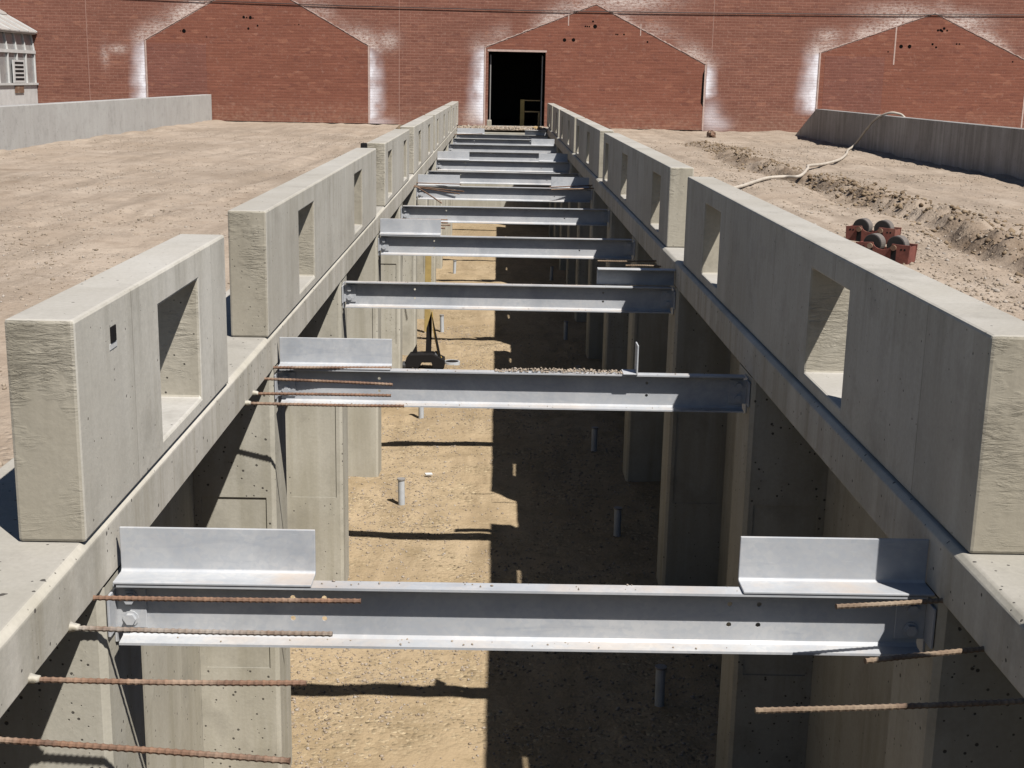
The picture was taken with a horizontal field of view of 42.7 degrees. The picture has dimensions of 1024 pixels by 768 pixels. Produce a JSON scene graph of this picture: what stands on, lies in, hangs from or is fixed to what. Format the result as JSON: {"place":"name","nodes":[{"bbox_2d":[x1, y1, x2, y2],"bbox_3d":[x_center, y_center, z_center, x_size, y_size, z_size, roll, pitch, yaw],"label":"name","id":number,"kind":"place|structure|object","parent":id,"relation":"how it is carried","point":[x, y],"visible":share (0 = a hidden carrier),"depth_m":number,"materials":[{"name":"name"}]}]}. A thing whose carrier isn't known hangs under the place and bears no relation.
{"place":"outdoors","nodes":[
{"label":"outdoors","id":0,"kind":"place"},
{"bbox_2d":[290,223,721,767],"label":"pit floor","id":1,"kind":"structure","parent":0,"point":[496,483],"depth_m":11.45,"materials":[{"name":"beige soil"}]},
{"bbox_2d":[0,127,456,767],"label":"pit wall","id":2,"kind":"structure","parent":1,"relation":"on","point":[228,459],"depth_m":7.14,"materials":[{"name":"concrete"}]},
{"bbox_2d":[4,234,227,541],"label":"concrete parapet","id":3,"kind":"structure","parent":2,"relation":"on","point":[118,377],"depth_m":4.12,"materials":[{"name":"concrete"}]},
{"bbox_2d":[0,736,290,764],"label":"reinforcing bar","id":4,"kind":"object","parent":2,"relation":"attached to","point":[149,750],"visible":1,"depth_m":3.07,"materials":[{"name":"metal"}]},
{"bbox_2d":[28,673,306,685],"bbox_3d":[-0.904,0.775,3.427,0.731,0.030,0.033,1,13,-1],"label":"reinforcing bar","id":5,"kind":"object","parent":2,"relation":"attached to","point":[33,678],"visible":0.99,"depth_m":3.42,"materials":[{"name":"metal"}]},
{"bbox_2d":[68,622,332,636],"bbox_3d":[-0.892,0.701,3.745,0.761,0.032,0.036,1,13,0],"label":"reinforcing bar","id":6,"kind":"object","parent":2,"relation":"attached to","point":[73,627],"visible":1,"depth_m":3.73,"materials":[{"name":"metal"}]},
{"bbox_2d":[93,595,360,603],"bbox_3d":[-0.860,0.652,3.967,0.805,0.020,0.018,1,13,-1],"label":"reinforcing bar","id":7,"kind":"object","parent":2,"relation":"attached to","point":[225,599],"visible":1,"depth_m":3.96,"materials":[{"name":"metal"}]},
{"bbox_2d":[228,148,375,336],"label":"concrete parapet","id":8,"kind":"structure","parent":2,"relation":"on","point":[291,241],"depth_m":7.77,"materials":[{"name":"grey concrete"}]},
{"bbox_2d":[253,390,390,396],"bbox_3d":[-0.951,0.050,6.526,0.696,0.029,0.033,1,13,-1],"label":"reinforcing bar","id":9,"kind":"object","parent":2,"relation":"attached to","point":[255,393],"visible":0.99,"depth_m":6.52,"materials":[{"name":"metal"}]},
{"bbox_2d":[245,400,403,407],"bbox_3d":[-0.910,0.098,6.334,0.776,0.031,0.038,1,13,-1],"label":"reinforcing bar","id":10,"kind":"object","parent":2,"relation":"attached to","point":[247,402],"visible":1,"depth_m":6.33,"materials":[{"name":"metal"}]},
{"bbox_2d":[264,377,392,385],"bbox_3d":[-0.954,-0.013,6.806,0.678,0.018,0.017,3,13,6],"label":"reinforcing bar","id":11,"kind":"object","parent":2,"relation":"attached to","point":[329,381],"visible":1,"depth_m":6.80,"materials":[{"name":"metal"}]},
{"bbox_2d":[367,129,408,205],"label":"concrete parapet","id":12,"kind":"structure","parent":2,"relation":"on","point":[392,162],"depth_m":14.90,"materials":[{"name":"grey concrete"}]},
{"bbox_2d":[361,143,366,147],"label":"corner block","id":13,"kind":"structure","parent":12,"relation":"attached to","point":[363,145],"depth_m":13.88,"materials":[{"name":"paint"}]},
{"bbox_2d":[400,115,433,173],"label":"concrete parapet","id":14,"kind":"structure","parent":2,"relation":"on","point":[420,140],"depth_m":20.39,"materials":[{"name":"grey concrete"}]},
{"bbox_2d":[414,185,441,203],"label":"reinforcing bar","id":15,"kind":"object","parent":2,"relation":"attached to","point":[428,194],"visible":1,"depth_m":17.75,"materials":[{"name":"metal"}]},
{"bbox_2d":[413,186,459,194],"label":"reinforcing bar","id":16,"kind":"object","parent":2,"relation":"attached to","point":[436,190],"visible":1,"depth_m":18.30,"materials":[{"name":"metal"}]},
{"bbox_2d":[425,106,450,149],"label":"concrete parapet","id":17,"kind":"structure","parent":2,"relation":"on","point":[441,122],"depth_m":27.49,"materials":[{"name":"grey concrete"}]},
{"bbox_2d":[415,186,463,191],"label":"reinforcing bar","id":18,"kind":"object","parent":2,"relation":"attached to","point":[440,189],"visible":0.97,"depth_m":18.49,"materials":[{"name":"metal"}]},
{"bbox_2d":[444,101,457,130],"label":"concrete parapet","id":19,"kind":"structure","parent":2,"relation":"on","point":[454,114],"depth_m":35.38,"materials":[{"name":"grey concrete"}]},
{"bbox_2d":[453,138,530,144],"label":"steel beam","id":20,"kind":"structure","parent":2,"relation":"attached to","point":[493,141],"depth_m":34.59,"materials":[{"name":"grey metal"}]},
{"bbox_2d":[448,139,555,152],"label":"steel beam","id":21,"kind":"structure","parent":2,"relation":"attached to","point":[541,146],"depth_m":31.56,"materials":[{"name":"grey metal"}]},
{"bbox_2d":[456,128,547,140],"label":"steel beam","id":22,"kind":"structure","parent":2,"relation":"attached to","point":[528,135],"depth_m":37.32,"materials":[{"name":"grey metal"}]},
{"bbox_2d":[436,151,569,172],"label":"steel beam","id":23,"kind":"structure","parent":2,"relation":"attached to","point":[460,161],"depth_m":25.47,"materials":[{"name":"grey metal"}]},
{"bbox_2d":[416,174,591,203],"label":"steel beam","id":24,"kind":"structure","parent":2,"relation":"attached to","point":[485,193],"depth_m":19.39,"materials":[{"name":"grey metal"}]},
{"bbox_2d":[416,182,460,184],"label":"reinforcing bar","id":25,"kind":"object","parent":24,"relation":"on","point":[438,183],"visible":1,"depth_m":19.28,"materials":[{"name":"metal"}]},
{"bbox_2d":[549,185,592,187],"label":"reinforcing bar","id":26,"kind":"object","parent":24,"relation":"on","point":[569,186],"visible":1,"depth_m":19.28,"materials":[{"name":"metal"}]},
{"bbox_2d":[428,171,579,184],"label":"steel beam","id":27,"kind":"structure","parent":2,"relation":"attached to","point":[512,178],"depth_m":22.43,"materials":[{"name":"grey metal"}]},
{"bbox_2d":[449,151,560,161],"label":"steel beam","id":28,"kind":"structure","parent":2,"relation":"attached to","point":[503,156],"depth_m":28.52,"materials":[{"name":"grey metal"}]},
{"bbox_2d":[401,205,609,227],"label":"steel beam","id":29,"kind":"structure","parent":2,"relation":"attached to","point":[522,215],"depth_m":16.35,"materials":[{"name":"grey metal"}]},
{"bbox_2d":[378,218,634,260],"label":"steel beam","id":30,"kind":"structure","parent":2,"relation":"attached to","point":[412,237],"depth_m":13.31,"materials":[{"name":"grey metal"}]},
{"bbox_2d":[342,267,675,314],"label":"steel beam","id":31,"kind":"structure","parent":2,"relation":"attached to","point":[508,297],"depth_m":10.27,"materials":[{"name":"grey metal"}]},
{"bbox_2d":[274,337,750,413],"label":"steel beam","id":32,"kind":"structure","parent":2,"relation":"attached to","point":[613,391],"depth_m":7.23,"materials":[{"name":"grey metal"}]},
{"bbox_2d":[273,366,390,368],"bbox_3d":[-0.976,-0.089,7.135,0.637,0.018,0.017,0,13,-5],"label":"steel angle","id":33,"kind":"object","parent":32,"relation":"on","point":[309,367],"visible":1,"depth_m":7.13,"materials":[{"name":"metal"}]},
{"bbox_2d":[494,367,622,373],"bbox_3d":[0.266,-0.074,7.191,0.728,0.025,0.078,1,13,-1],"label":"gravel heap","id":34,"kind":"object","parent":32,"relation":"on","point":[566,371],"visible":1,"depth_m":7.18,"materials":[{"name":"grey gravel"}]},
{"bbox_2d":[621,342,638,374],"bbox_3d":[0.647,-0.141,7.186,0.080,0.164,0.110,1,13,-1],"label":"steel offcut","id":35,"kind":"object","parent":32,"relation":"on","point":[634,371],"visible":1,"depth_m":7.17,"materials":[{"name":"grey metal"}]},
{"bbox_2d":[107,526,935,655],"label":"steel beam","id":36,"kind":"structure","parent":2,"relation":"attached to","point":[798,588],"depth_m":4.19,"materials":[{"name":"grey metal"}]},
{"bbox_2d":[177,580,750,648],"bbox_3d":[-0.017,0.731,4.165,2.094,0.202,0.060,1,13,-1],"label":"grit","id":37,"kind":"object","parent":36,"relation":"on","point":[471,643],"visible":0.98,"depth_m":4.17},
{"bbox_2d":[397,477,404,504],"bbox_3d":[-1.087,1.085,12.864,0.080,0.333,0.080,1,13,-1],"label":"standpipe","id":38,"kind":"object","parent":1,"relation":"on","point":[401,490],"visible":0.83,"depth_m":12.83,"materials":[{"name":"grey plastic"}]},
{"bbox_2d":[418,407,423,418],"bbox_3d":[-1.126,0.299,16.233,0.080,0.332,0.080,1,13,-1],"label":"standpipe","id":39,"kind":"object","parent":1,"relation":"on","point":[420,412],"visible":0.33,"depth_m":16.22,"materials":[{"name":"grey plastic"}]},
{"bbox_2d":[402,311,444,368],"bbox_3d":[-1.266,-0.632,18.807,0.605,0.849,0.260,1,13,-1],"label":"pointed stand","id":40,"kind":"object","parent":1,"relation":"on","point":[415,358],"visible":0.98,"depth_m":18.76,"materials":[{"name":"paint"}]},
{"bbox_2d":[424,256,430,331],"bbox_3d":[-1.374,-1.837,21.485,0.100,2.000,0.040,1,10,-1],"label":"timber plank","id":41,"kind":"object","parent":1,"relation":"on","point":[427,314],"visible":0.31,"depth_m":21.48,"materials":[{"name":"yellow wood"}]},
{"bbox_2d":[439,314,443,331],"bbox_3d":[-1.165,-0.984,21.735,0.082,0.333,0.080,1,13,-1],"label":"standpipe","id":42,"kind":"object","parent":1,"relation":"on","point":[441,322],"visible":0.88,"depth_m":21.71,"materials":[{"name":"grey plastic"}]},
{"bbox_2d":[445,359,459,364],"bbox_3d":[-0.885,-0.302,19.278,0.244,0.070,0.242,1,13,-1],"label":"drain hole","id":43,"kind":"object","parent":1,"relation":"on","point":[452,362],"visible":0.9,"depth_m":19.21,"materials":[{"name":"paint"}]},
{"bbox_2d":[453,260,455,273],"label":"standpipe","id":44,"kind":"object","parent":1,"relation":"on","point":[454,266],"visible":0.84,"depth_m":28.13,"materials":[{"name":"grey plastic"}]},
{"bbox_2d":[453,132,550,207],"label":"pit end wall","id":45,"kind":"structure","parent":1,"relation":"on","point":[476,203],"depth_m":37.99,"materials":[{"name":"concrete"}]},
{"bbox_2d":[290,324,720,767],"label":"pit gravel","id":46,"kind":"structure","parent":1,"relation":"on","point":[504,729],"depth_m":9.64,"materials":[{"name":"beige gravel"}]},
{"bbox_2d":[550,266,553,279],"bbox_3d":[0.835,-2.312,27.606,0.083,0.333,0.080,1,13,-1],"label":"standpipe","id":47,"kind":"object","parent":1,"relation":"on","point":[551,272],"visible":0.93,"depth_m":27.57,"materials":[{"name":"grey plastic"}]},
{"bbox_2d":[563,321,567,339],"bbox_3d":[0.874,-0.859,21.373,0.080,0.332,0.080,1,13,-1],"label":"standpipe","id":48,"kind":"object","parent":1,"relation":"on","point":[565,330],"visible":0.85,"depth_m":21.34,"materials":[{"name":"grey plastic"}]},
{"bbox_2d":[591,426,597,451],"bbox_3d":[0.935,0.652,14.897,0.080,0.332,0.080,1,13,-1],"label":"standpipe","id":49,"kind":"object","parent":1,"relation":"on","point":[594,439],"visible":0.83,"depth_m":14.87,"materials":[{"name":"grey plastic"}]},
{"bbox_2d":[614,506,621,536],"bbox_3d":[0.974,1.300,12.122,0.080,0.332,0.080,1,13,-1],"label":"standpipe","id":50,"kind":"object","parent":1,"relation":"on","point":[617,520],"visible":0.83,"depth_m":12.09,"materials":[{"name":"grey plastic"}]},
{"bbox_2d":[655,664,666,706],"bbox_3d":[0.998,2.061,8.860,0.080,0.332,0.080,1,13,-1],"label":"standpipe","id":51,"kind":"object","parent":1,"relation":"on","point":[660,684],"visible":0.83,"depth_m":8.83,"materials":[{"name":"grey plastic"}]},
{"bbox_2d":[547,128,1023,767],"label":"pit wall","id":52,"kind":"structure","parent":1,"relation":"on","point":[787,454],"depth_m":7.27,"materials":[{"name":"concrete"}]},
{"bbox_2d":[547,103,558,130],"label":"concrete parapet","id":53,"kind":"structure","parent":52,"relation":"on","point":[550,115],"depth_m":36.86,"materials":[{"name":"grey concrete"}]},
{"bbox_2d":[552,106,566,136],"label":"concrete parapet","id":54,"kind":"structure","parent":52,"relation":"on","point":[556,121],"depth_m":32.89,"materials":[{"name":"grey concrete"}]},
{"bbox_2d":[559,110,584,152],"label":"concrete parapet","id":55,"kind":"structure","parent":52,"relation":"on","point":[567,132],"depth_m":27.14,"materials":[{"name":"grey concrete"}]},
{"bbox_2d":[551,188,593,189],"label":"reinforcing bar","id":56,"kind":"object","parent":52,"relation":"attached to","point":[572,189],"visible":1,"depth_m":18.89,"materials":[{"name":"metal"}]},
{"bbox_2d":[575,118,613,177],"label":"concrete parapet","id":57,"kind":"structure","parent":52,"relation":"on","point":[589,144],"depth_m":20.36,"materials":[{"name":"grey concrete"}]},
{"bbox_2d":[597,260,655,261],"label":"reinforcing bar","id":58,"kind":"object","parent":52,"relation":"attached to","point":[626,261],"visible":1,"depth_m":11.46,"materials":[{"name":"brown metal"}]},
{"bbox_2d":[626,264,660,266],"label":"reinforcing bar","id":59,"kind":"object","parent":52,"relation":"attached to","point":[646,265],"visible":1,"depth_m":11.16,"materials":[{"name":"brown metal"}]},
{"bbox_2d":[602,133,693,247],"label":"concrete parapet","id":60,"kind":"structure","parent":52,"relation":"on","point":[646,185],"depth_m":12.40,"materials":[{"name":"grey concrete"}]},
{"bbox_2d":[684,176,1023,553],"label":"concrete parapet","id":61,"kind":"structure","parent":52,"relation":"on","point":[911,380],"depth_m":4.78,"materials":[{"name":"grey concrete"}]},
{"bbox_2d":[754,698,1023,713],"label":"reinforcing bar","id":62,"kind":"object","parent":52,"relation":"attached to","point":[889,706],"visible":1,"depth_m":3.37,"materials":[{"name":"brown metal"}]},
{"bbox_2d":[835,598,942,608],"bbox_3d":[1.163,0.677,4.040,0.352,0.019,0.018,-1,13,-11],"label":"reinforcing bar","id":63,"kind":"object","parent":52,"relation":"attached to","point":[888,603],"visible":1,"depth_m":4.03,"materials":[{"name":"brown metal"}]},
{"bbox_2d":[863,646,984,663],"bbox_3d":[1.159,0.760,3.679,0.373,0.018,0.018,-2,14,-15],"label":"reinforcing bar","id":64,"kind":"object","parent":52,"relation":"attached to","point":[923,654],"visible":1,"depth_m":3.67,"materials":[{"name":"brown metal"}]},
{"bbox_2d":[0,120,1023,467],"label":"ground","id":65,"kind":"structure","parent":0,"point":[144,202],"depth_m":17.34,"materials":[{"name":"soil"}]},
{"bbox_2d":[0,9,38,105],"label":"greenhouse","id":66,"kind":"object","parent":65,"relation":"on","point":[18,81],"visible":0.92,"depth_m":38.41,"materials":[{"name":"white paint"}]},
{"bbox_2d":[0,94,211,149],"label":"concrete wall","id":67,"kind":"structure","parent":65,"relation":"on","point":[24,125],"depth_m":28.36,"materials":[{"name":"grey concrete"}]},
{"bbox_2d":[457,124,547,130],"bbox_3d":[-0.204,-7.608,38.985,2.879,0.131,2.455,1,13,-1],"label":"rubble","id":68,"kind":"object","parent":65,"relation":"on","point":[487,127],"visible":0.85,"depth_m":38.59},
{"bbox_2d":[0,0,1023,132],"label":"brick building","id":69,"kind":"structure","parent":65,"relation":"on","point":[706,67],"depth_m":40.00,"materials":[{"name":"brick"}]},
{"bbox_2d":[520,99,539,125],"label":"timber trestle","id":70,"kind":"object","parent":69,"relation":"in","point":[522,111],"visible":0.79,"depth_m":41.32,"materials":[{"name":"brown wood"}]},
{"bbox_2d":[188,0,1014,14],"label":"overhead cable","id":71,"kind":"object","parent":69,"relation":"attached to","point":[613,11],"visible":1,"depth_m":39.66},
{"bbox_2d":[485,125,547,131],"bbox_3d":[0.093,-7.747,39.809,2.300,0.105,1.950,1,13,-1],"label":"doorstep","id":72,"kind":"object","parent":65,"relation":"on","point":[511,130],"visible":0.15,"depth_m":38.87,"materials":[{"name":"concrete"}]},
{"bbox_2d":[707,130,715,137],"bbox_3d":[5.477,-6.845,36.050,0.266,0.284,0.441,1,13,-1],"label":"scrap lump","id":73,"kind":"object","parent":65,"relation":"on","point":[711,133],"visible":0.8,"depth_m":35.92,"materials":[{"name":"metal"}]},
{"bbox_2d":[734,111,904,188],"bbox_3d":[5.900,-4.244,23.169,1.866,0.940,14.403,6,14,22],"label":"hose","id":74,"kind":"object","parent":65,"relation":"on","point":[803,173],"visible":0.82,"depth_m":22.88,"materials":[{"name":"white rubber"}]},
{"bbox_2d":[678,140,1023,282],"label":"earth clods","id":75,"kind":"object","parent":65,"relation":"on","point":[900,206],"visible":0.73,"depth_m":17.18,"materials":[{"name":"brown soil"}]},
{"bbox_2d":[846,218,901,243],"bbox_3d":[3.455,-1.461,12.550,0.487,0.232,0.192,10,16,34],"label":"roller carriage","id":76,"kind":"object","parent":65,"relation":"on","point":[859,230],"visible":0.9,"depth_m":12.53,"materials":[{"name":"red paint"}]},
{"bbox_2d":[856,233,917,264],"bbox_3d":[3.212,-1.167,11.271,0.487,0.232,0.192,11,16,36],"label":"roller carriage","id":77,"kind":"object","parent":65,"relation":"on","point":[900,249],"visible":0.84,"depth_m":11.18,"materials":[{"name":"red paint"}]},
{"bbox_2d":[795,109,1023,179],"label":"concrete wall","id":78,"kind":"structure","parent":65,"relation":"on","point":[989,149],"depth_m":25.60,"materials":[{"name":"grey concrete"}]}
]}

